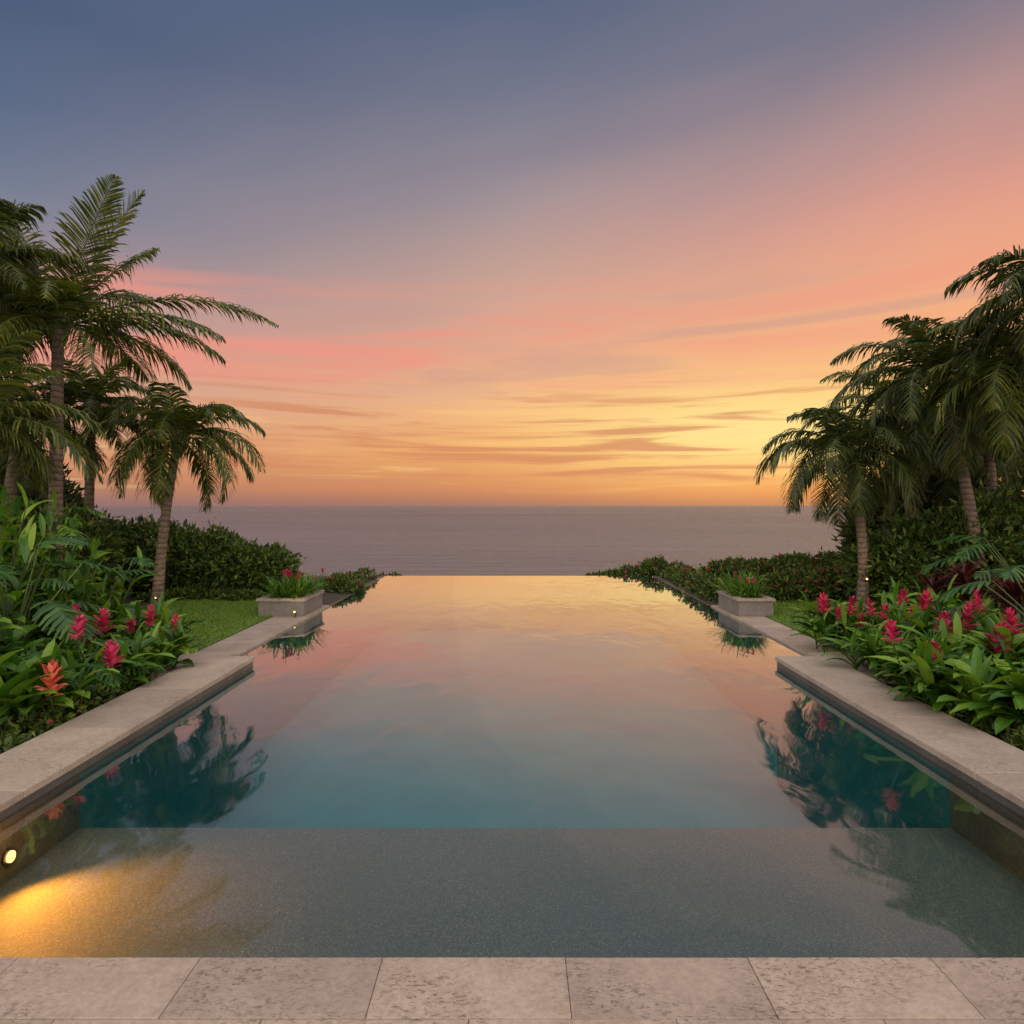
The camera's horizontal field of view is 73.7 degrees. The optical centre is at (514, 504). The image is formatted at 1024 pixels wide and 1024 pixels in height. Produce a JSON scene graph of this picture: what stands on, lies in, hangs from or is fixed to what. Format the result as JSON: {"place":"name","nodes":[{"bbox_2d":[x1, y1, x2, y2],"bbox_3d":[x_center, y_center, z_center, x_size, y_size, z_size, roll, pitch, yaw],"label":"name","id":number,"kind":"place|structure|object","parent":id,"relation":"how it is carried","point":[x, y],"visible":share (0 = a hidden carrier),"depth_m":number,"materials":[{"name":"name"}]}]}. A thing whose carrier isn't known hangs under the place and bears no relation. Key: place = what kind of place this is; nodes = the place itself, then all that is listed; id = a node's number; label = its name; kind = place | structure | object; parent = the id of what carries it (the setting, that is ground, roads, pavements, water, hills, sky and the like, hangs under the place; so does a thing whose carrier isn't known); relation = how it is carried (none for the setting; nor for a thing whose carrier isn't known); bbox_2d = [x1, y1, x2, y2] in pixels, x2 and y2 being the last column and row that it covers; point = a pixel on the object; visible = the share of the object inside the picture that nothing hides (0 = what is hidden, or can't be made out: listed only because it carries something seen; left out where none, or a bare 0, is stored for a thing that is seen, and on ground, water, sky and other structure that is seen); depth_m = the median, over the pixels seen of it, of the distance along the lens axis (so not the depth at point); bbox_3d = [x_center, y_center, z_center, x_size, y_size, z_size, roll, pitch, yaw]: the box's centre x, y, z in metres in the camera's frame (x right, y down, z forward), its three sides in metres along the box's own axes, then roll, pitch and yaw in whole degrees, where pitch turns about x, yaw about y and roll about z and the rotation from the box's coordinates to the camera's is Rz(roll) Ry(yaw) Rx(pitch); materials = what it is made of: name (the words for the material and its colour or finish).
{"place":"outdoors","nodes":[
{"label":"outdoors","id":0,"kind":"place"},
{"bbox_2d":[307,568,343,589],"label":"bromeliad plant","id":1,"kind":"object","parent":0,"point":[320,581],"visible":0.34,"depth_m":16.73,"materials":[{"name":"green plant"}]},
{"bbox_2d":[94,505,875,575],"bbox_3d":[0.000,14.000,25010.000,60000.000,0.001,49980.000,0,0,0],"label":"ocean","id":2,"kind":"structure","parent":0,"point":[492,540],"depth_m":335.49,"materials":[{"name":"liquid"}]},
{"bbox_2d":[0,576,1023,753],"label":"garden ground","id":3,"kind":"structure","parent":0,"point":[329,597],"depth_m":14.09,"materials":[{"name":"soil"}]},
{"bbox_2d":[0,225,47,366],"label":"leafy tree","id":4,"kind":"object","parent":3,"relation":"on","point":[21,307],"visible":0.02,"depth_m":12.11,"materials":[{"name":"green plant"}]},
{"bbox_2d":[0,614,60,660],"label":"ginger plant","id":5,"kind":"object","parent":3,"relation":"on","point":[10,640],"visible":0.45,"depth_m":6.95,"materials":[{"name":"green plant"}]},
{"bbox_2d":[0,513,63,638],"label":"ginger plant","id":6,"kind":"object","parent":3,"relation":"on","point":[13,597],"visible":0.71,"depth_m":7.45,"materials":[{"name":"green plant"}]},
{"bbox_2d":[0,482,65,652],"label":"ginger plant","id":7,"kind":"object","parent":3,"relation":"on","point":[11,550],"visible":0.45,"depth_m":8.44,"materials":[{"name":"green plant"}]},
{"bbox_2d":[3,489,92,595],"bbox_3d":[-7.338,0.869,9.769,1.536,2.205,1.808,0,0,32],"label":"ginger plant","id":8,"kind":"object","parent":3,"relation":"on","point":[54,498],"visible":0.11,"depth_m":10.15,"materials":[{"name":"green plant"}]},
{"bbox_2d":[0,431,96,519],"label":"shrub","id":9,"kind":"object","parent":3,"relation":"on","point":[68,497],"visible":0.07,"depth_m":14.59,"materials":[{"name":"green plant"}]},
{"bbox_2d":[0,199,100,388],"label":"palm tree","id":10,"kind":"object","parent":3,"relation":"on","point":[8,215],"visible":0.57,"depth_m":10.36,"materials":[{"name":"green plant"}]},
{"bbox_2d":[0,327,106,491],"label":"palm tree","id":11,"kind":"object","parent":3,"relation":"on","point":[15,426],"visible":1,"depth_m":9.34,"materials":[{"name":"green plant"}]},
{"bbox_2d":[0,499,106,560],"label":"philodendron plant","id":12,"kind":"object","parent":3,"relation":"on","point":[60,528],"visible":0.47,"depth_m":9.59,"materials":[{"name":"green plant"}]},
{"bbox_2d":[0,639,110,731],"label":"ginger plant","id":13,"kind":"object","parent":3,"relation":"on","point":[19,681],"visible":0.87,"depth_m":5.90,"materials":[{"name":"green plant"}]},
{"bbox_2d":[7,655,119,722],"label":"ginger plant","id":14,"kind":"object","parent":3,"relation":"on","point":[74,688],"visible":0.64,"depth_m":6.36,"materials":[{"name":"green plant"}]},
{"bbox_2d":[0,483,128,601],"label":"hedge","id":15,"kind":"object","parent":3,"relation":"on","point":[113,544],"visible":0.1,"depth_m":12.88,"materials":[{"name":"green plant"}]},
{"bbox_2d":[0,536,130,644],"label":"philodendron plant","id":16,"kind":"object","parent":3,"relation":"on","point":[62,614],"visible":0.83,"depth_m":7.45,"materials":[{"name":"green plant"}]},
{"bbox_2d":[0,381,134,513],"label":"palm tree","id":17,"kind":"object","parent":3,"relation":"on","point":[13,474],"visible":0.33,"depth_m":12.41,"materials":[{"name":"green plant"}]},
{"bbox_2d":[1,616,152,692],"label":"philodendron plant","id":18,"kind":"object","parent":3,"relation":"on","point":[144,669],"visible":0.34,"depth_m":6.99,"materials":[{"name":"green plant"}]},
{"bbox_2d":[19,630,142,696],"bbox_3d":[-4.577,1.623,6.960,1.544,0.698,1.029,0,0,22],"label":"ginger plant","id":19,"kind":"object","parent":3,"relation":"on","point":[69,657],"visible":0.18,"depth_m":6.92,"materials":[{"name":"green plant"}]},
{"bbox_2d":[21,359,155,555],"bbox_3d":[-8.437,-0.439,13.526,2.751,4.845,2.729,0,0,0],"label":"palm tree","id":20,"kind":"object","parent":3,"relation":"on","point":[96,385],"visible":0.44,"depth_m":13.32,"materials":[{"name":"green plant"}]},
{"bbox_2d":[42,599,142,650],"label":"ginger plant","id":21,"kind":"object","parent":3,"relation":"on","point":[104,624],"visible":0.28,"depth_m":8.05,"materials":[{"name":"green plant"}]},
{"bbox_2d":[60,612,175,696],"bbox_3d":[-4.246,1.516,7.128,1.285,0.919,1.074,0,0,0],"label":"ginger plant","id":22,"kind":"object","parent":3,"relation":"on","point":[112,650],"visible":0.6,"depth_m":7.08,"materials":[{"name":"green plant"}]},
{"bbox_2d":[0,173,278,577],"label":"palm tree","id":23,"kind":"object","parent":3,"relation":"on","point":[57,298],"visible":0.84,"depth_m":10.91,"materials":[{"name":"green plant"}]},
{"bbox_2d":[19,598,271,651],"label":"lawn","id":24,"kind":"structure","parent":3,"relation":"on","point":[223,618],"depth_m":11.96,"materials":[{"name":"green plant"}]},
{"bbox_2d":[0,508,124,648],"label":"ginger plant","id":25,"kind":"object","parent":24,"relation":"on","point":[78,581],"visible":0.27,"depth_m":8.93,"materials":[{"name":"green plant"}]},
{"bbox_2d":[23,558,102,651],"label":"ginger plant","id":26,"kind":"object","parent":24,"relation":"on","point":[88,590],"visible":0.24,"depth_m":8.90,"materials":[{"name":"green plant"}]},
{"bbox_2d":[5,536,159,642],"bbox_3d":[-6.300,1.195,9.841,1.820,1.552,1.507,0,0,19],"label":"ginger plant","id":27,"kind":"object","parent":24,"relation":"on","point":[119,591],"visible":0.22,"depth_m":9.77,"materials":[{"name":"green plant"}]},
{"bbox_2d":[14,557,162,629],"bbox_3d":[-5.760,1.285,9.383,2.047,1.158,2.220,0,0,0],"label":"philodendron plant","id":28,"kind":"object","parent":24,"relation":"on","point":[145,562],"visible":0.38,"depth_m":9.28,"materials":[{"name":"green plant"}]},
{"bbox_2d":[108,592,210,652],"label":"ginger plant","id":29,"kind":"object","parent":24,"relation":"on","point":[153,611],"visible":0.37,"depth_m":8.86,"materials":[{"name":"green plant"}]},
{"bbox_2d":[69,382,266,604],"bbox_3d":[-6.282,-0.097,13.024,3.295,4.172,3.092,0,0,0],"label":"palm tree","id":30,"kind":"object","parent":24,"relation":"on","point":[178,423],"visible":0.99,"depth_m":12.64,"materials":[{"name":"green plant"}]},
{"bbox_2d":[105,619,210,681],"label":"ginger plant","id":31,"kind":"object","parent":3,"relation":"on","point":[173,642],"visible":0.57,"depth_m":7.97,"materials":[{"name":"green plant"}]},
{"bbox_2d":[65,504,307,595],"bbox_3d":[-7.963,1.089,15.426,6.483,2.528,2.627,0,0,0],"label":"hedge","id":32,"kind":"object","parent":3,"relation":"on","point":[195,555],"visible":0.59,"depth_m":14.81,"materials":[{"name":"green plant"}]},
{"bbox_2d":[137,585,265,601],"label":"hedge","id":33,"kind":"object","parent":3,"relation":"on","point":[189,592],"visible":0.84,"depth_m":14.18,"materials":[{"name":"green plant"}]},
{"bbox_2d":[323,571,365,593],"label":"shrub","id":34,"kind":"object","parent":3,"relation":"on","point":[347,584],"visible":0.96,"depth_m":15.68,"materials":[{"name":"green plant"}]},
{"bbox_2d":[333,567,378,585],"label":"shrub","id":35,"kind":"object","parent":3,"relation":"on","point":[362,573],"visible":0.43,"depth_m":17.93,"materials":[{"name":"green plant"}]},
{"bbox_2d":[378,571,401,575],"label":"shrub","id":36,"kind":"object","parent":3,"relation":"on","point":[395,574],"visible":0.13,"depth_m":19.77,"materials":[{"name":"green plant"}]},
{"bbox_2d":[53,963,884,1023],"bbox_3d":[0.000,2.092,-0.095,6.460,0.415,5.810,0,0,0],"label":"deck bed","id":37,"kind":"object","parent":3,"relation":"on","point":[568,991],"depth_m":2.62,"materials":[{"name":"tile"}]},
{"bbox_2d":[0,957,1023,1023],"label":"stone deck","id":38,"kind":"structure","parent":37,"relation":"on","point":[407,990],"depth_m":2.64,"materials":[{"name":"stone"}]},
{"bbox_2d":[0,576,1023,959],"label":"infinity pool","id":39,"kind":"structure","parent":3,"relation":"on","point":[516,766],"depth_m":6.13,"materials":[{"name":"liquid"}]},
{"bbox_2d":[2,847,15,865],"bbox_3d":[-3.247,2.260,4.390,0.025,0.111,0.111,0,0,0],"label":"pool lamp","id":40,"kind":"object","parent":39,"relation":"attached to","point":[9,856],"visible":1,"depth_m":4.37,"materials":[{"name":"yellow metal"}]},
{"bbox_2d":[256,590,323,615],"bbox_3d":[-4.150,1.815,12.700,0.860,0.310,1.260,0,0,0],"label":"stone planter","id":41,"kind":"object","parent":39,"relation":"on","point":[300,606],"visible":0.81,"depth_m":12.10,"materials":[{"name":"stone"}]},
{"bbox_2d":[249,569,335,599],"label":"bromeliad plant","id":42,"kind":"object","parent":41,"relation":"on","point":[293,589],"visible":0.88,"depth_m":12.44,"materials":[{"name":"green plant"}]},
{"bbox_2d":[716,590,775,615],"bbox_3d":[4.270,1.815,12.700,0.680,0.310,1.260,0,0,0],"label":"stone planter","id":43,"kind":"object","parent":39,"relation":"on","point":[742,606],"visible":0.71,"depth_m":12.10,"materials":[{"name":"stone"}]},
{"bbox_2d":[709,568,774,597],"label":"bromeliad plant","id":44,"kind":"object","parent":43,"relation":"on","point":[743,587],"visible":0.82,"depth_m":12.46,"materials":[{"name":"green plant"}]},
{"bbox_2d":[0,664,1023,753],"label":"groundcover plants","id":45,"kind":"object","parent":3,"relation":"on","point":[1015,735],"visible":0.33,"depth_m":5.93,"materials":[{"name":"green plant"}]},
{"bbox_2d":[583,554,716,575],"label":"shrub","id":46,"kind":"object","parent":3,"relation":"on","point":[644,568],"visible":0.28,"depth_m":19.80,"materials":[{"name":"green plant"}]},
{"bbox_2d":[660,565,732,602],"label":"shrub","id":47,"kind":"object","parent":3,"relation":"on","point":[691,578],"visible":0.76,"depth_m":15.57,"materials":[{"name":"green plant"}]},
{"bbox_2d":[682,564,736,589],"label":"bromeliad plant","id":48,"kind":"object","parent":3,"relation":"on","point":[699,570],"visible":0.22,"depth_m":17.76,"materials":[{"name":"green plant"}]},
{"bbox_2d":[698,546,841,580],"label":"hedge","id":49,"kind":"object","parent":3,"relation":"on","point":[779,562],"visible":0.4,"depth_m":16.97,"materials":[{"name":"green plant"}]},
{"bbox_2d":[763,584,849,600],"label":"bromeliad plant","id":50,"kind":"object","parent":3,"relation":"on","point":[839,593],"visible":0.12,"depth_m":14.16,"materials":[{"name":"green plant"}]},
{"bbox_2d":[756,558,901,601],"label":"hedge","id":51,"kind":"object","parent":3,"relation":"on","point":[810,582],"visible":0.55,"depth_m":14.01,"materials":[{"name":"green plant"}]},
{"bbox_2d":[781,590,881,651],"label":"ginger plant","id":52,"kind":"object","parent":3,"relation":"on","point":[825,605],"visible":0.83,"depth_m":9.15,"materials":[{"name":"green plant"}]},
{"bbox_2d":[815,620,916,673],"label":"ginger plant","id":53,"kind":"object","parent":3,"relation":"on","point":[871,642],"visible":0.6,"depth_m":7.82,"materials":[{"name":"green plant"}]},
{"bbox_2d":[817,588,934,656],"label":"ginger plant","id":54,"kind":"object","parent":3,"relation":"on","point":[891,609],"visible":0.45,"depth_m":8.58,"materials":[{"name":"green plant"}]},
{"bbox_2d":[796,369,967,517],"bbox_3d":[8.567,-0.681,15.481,4.086,5.376,3.576,0,0,17],"label":"palm tree","id":55,"kind":"object","parent":3,"relation":"on","point":[846,375],"visible":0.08,"depth_m":15.43,"materials":[{"name":"green plant"}]},
{"bbox_2d":[869,619,970,699],"bbox_3d":[4.175,1.530,6.906,1.401,0.890,1.142,0,0,0],"label":"ginger plant","id":56,"kind":"object","parent":3,"relation":"on","point":[919,650],"visible":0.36,"depth_m":6.88,"materials":[{"name":"green plant"}]},
{"bbox_2d":[854,589,986,651],"bbox_3d":[4.749,1.443,7.847,1.219,1.068,1.404,0,0,-29],"label":"ginger plant","id":57,"kind":"object","parent":3,"relation":"on","point":[917,617],"visible":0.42,"depth_m":7.92,"materials":[{"name":"green plant"}]},
{"bbox_2d":[828,308,1023,598],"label":"palm tree","id":58,"kind":"object","parent":3,"relation":"on","point":[937,353],"visible":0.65,"depth_m":12.23,"materials":[{"name":"green plant"}]},
{"bbox_2d":[831,431,1023,565],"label":"shrub","id":59,"kind":"object","parent":3,"relation":"on","point":[849,537],"visible":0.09,"depth_m":17.00,"materials":[{"name":"green plant"}]},
{"bbox_2d":[835,471,1023,612],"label":"hedge","id":60,"kind":"object","parent":3,"relation":"on","point":[905,546],"visible":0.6,"depth_m":12.85,"materials":[{"name":"green plant"}]},
{"bbox_2d":[859,328,1023,499],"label":"palm tree","id":61,"kind":"object","parent":3,"relation":"on","point":[990,481],"visible":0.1,"depth_m":14.40,"materials":[{"name":"green plant"}]},
{"bbox_2d":[864,641,1023,715],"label":"ginger plant","id":62,"kind":"object","parent":3,"relation":"on","point":[932,687],"visible":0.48,"depth_m":6.37,"materials":[{"name":"green plant"}]},
{"bbox_2d":[877,411,1023,509],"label":"palm tree","id":63,"kind":"object","parent":3,"relation":"on","point":[943,498],"visible":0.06,"depth_m":16.42,"materials":[{"name":"green plant"}]},
{"bbox_2d":[896,607,1023,673],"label":"ginger plant","id":64,"kind":"object","parent":3,"relation":"on","point":[1011,624],"visible":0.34,"depth_m":6.95,"materials":[{"name":"green plant"}]},
{"bbox_2d":[910,317,1023,468],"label":"palm tree","id":65,"kind":"object","parent":3,"relation":"on","point":[999,386],"visible":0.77,"depth_m":10.92,"materials":[{"name":"green plant"}]},
{"bbox_2d":[919,645,1023,734],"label":"ginger plant","id":66,"kind":"object","parent":3,"relation":"on","point":[986,701],"visible":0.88,"depth_m":5.86,"materials":[{"name":"green plant"}]},
{"bbox_2d":[919,535,1023,622],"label":"philodendron plant","id":67,"kind":"object","parent":3,"relation":"on","point":[968,551],"visible":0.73,"depth_m":10.24,"materials":[{"name":"green plant"}]},
{"bbox_2d":[927,542,1023,637],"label":"philodendron plant","id":68,"kind":"object","parent":3,"relation":"on","point":[1005,575],"visible":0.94,"depth_m":7.75,"materials":[{"name":"green plant"}]},
{"bbox_2d":[944,244,1023,381],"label":"palm tree","id":69,"kind":"object","parent":3,"relation":"on","point":[1013,295],"visible":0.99,"depth_m":10.33,"materials":[{"name":"green plant"}]},
{"bbox_2d":[951,612,1023,684],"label":"ginger plant","id":70,"kind":"object","parent":3,"relation":"on","point":[1018,639],"visible":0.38,"depth_m":6.70,"materials":[{"name":"green plant"}]},
{"bbox_2d":[0,0,1023,504],"label":"sky","id":71,"kind":"structure","parent":0,"point":[500,252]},
{"bbox_2d":[766,599,966,651],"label":"lawn","id":72,"kind":"structure","parent":0,"point":[780,614],"depth_m":12.39,"materials":[{"name":"green plant"}]},
{"bbox_2d":[753,407,951,608],"bbox_3d":[6.323,0.049,12.857,3.223,3.875,3.087,0,0,0],"label":"palm tree","id":73,"kind":"object","parent":72,"relation":"on","point":[849,464],"visible":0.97,"depth_m":12.64,"materials":[{"name":"green plant"}]},
{"bbox_2d":[864,578,867,609],"bbox_3d":[6.475,1.663,12.606,0.043,0.635,0.103,0,0,0],"label":"garden lamp","id":74,"kind":"object","parent":72,"relation":"on","point":[866,579],"visible":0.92,"depth_m":12.59,"materials":[{"name":"grey metal"}]},
{"bbox_2d":[870,576,966,622],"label":"ginger plant","id":75,"kind":"object","parent":72,"relation":"on","point":[893,596],"visible":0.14,"depth_m":9.69,"materials":[{"name":"green plant"}]},
{"bbox_2d":[909,561,996,602],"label":"cordyline plant","id":76,"kind":"object","parent":72,"relation":"on","point":[933,583],"visible":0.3,"depth_m":10.26,"materials":[{"name":"red plant"}]},
{"bbox_2d":[904,574,1023,647],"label":"ginger plant","id":77,"kind":"object","parent":72,"relation":"on","point":[951,602],"visible":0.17,"depth_m":8.89,"materials":[{"name":"green plant"}]},
{"bbox_2d":[934,556,1008,613],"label":"cordyline plant","id":78,"kind":"object","parent":72,"relation":"on","point":[964,573],"visible":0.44,"depth_m":9.57,"materials":[{"name":"red plant"}]},
{"bbox_2d":[986,562,1023,630],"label":"cordyline plant","id":79,"kind":"object","parent":72,"relation":"on","point":[1014,591],"visible":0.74,"depth_m":8.85,"materials":[{"name":"red plant"}]}
]}

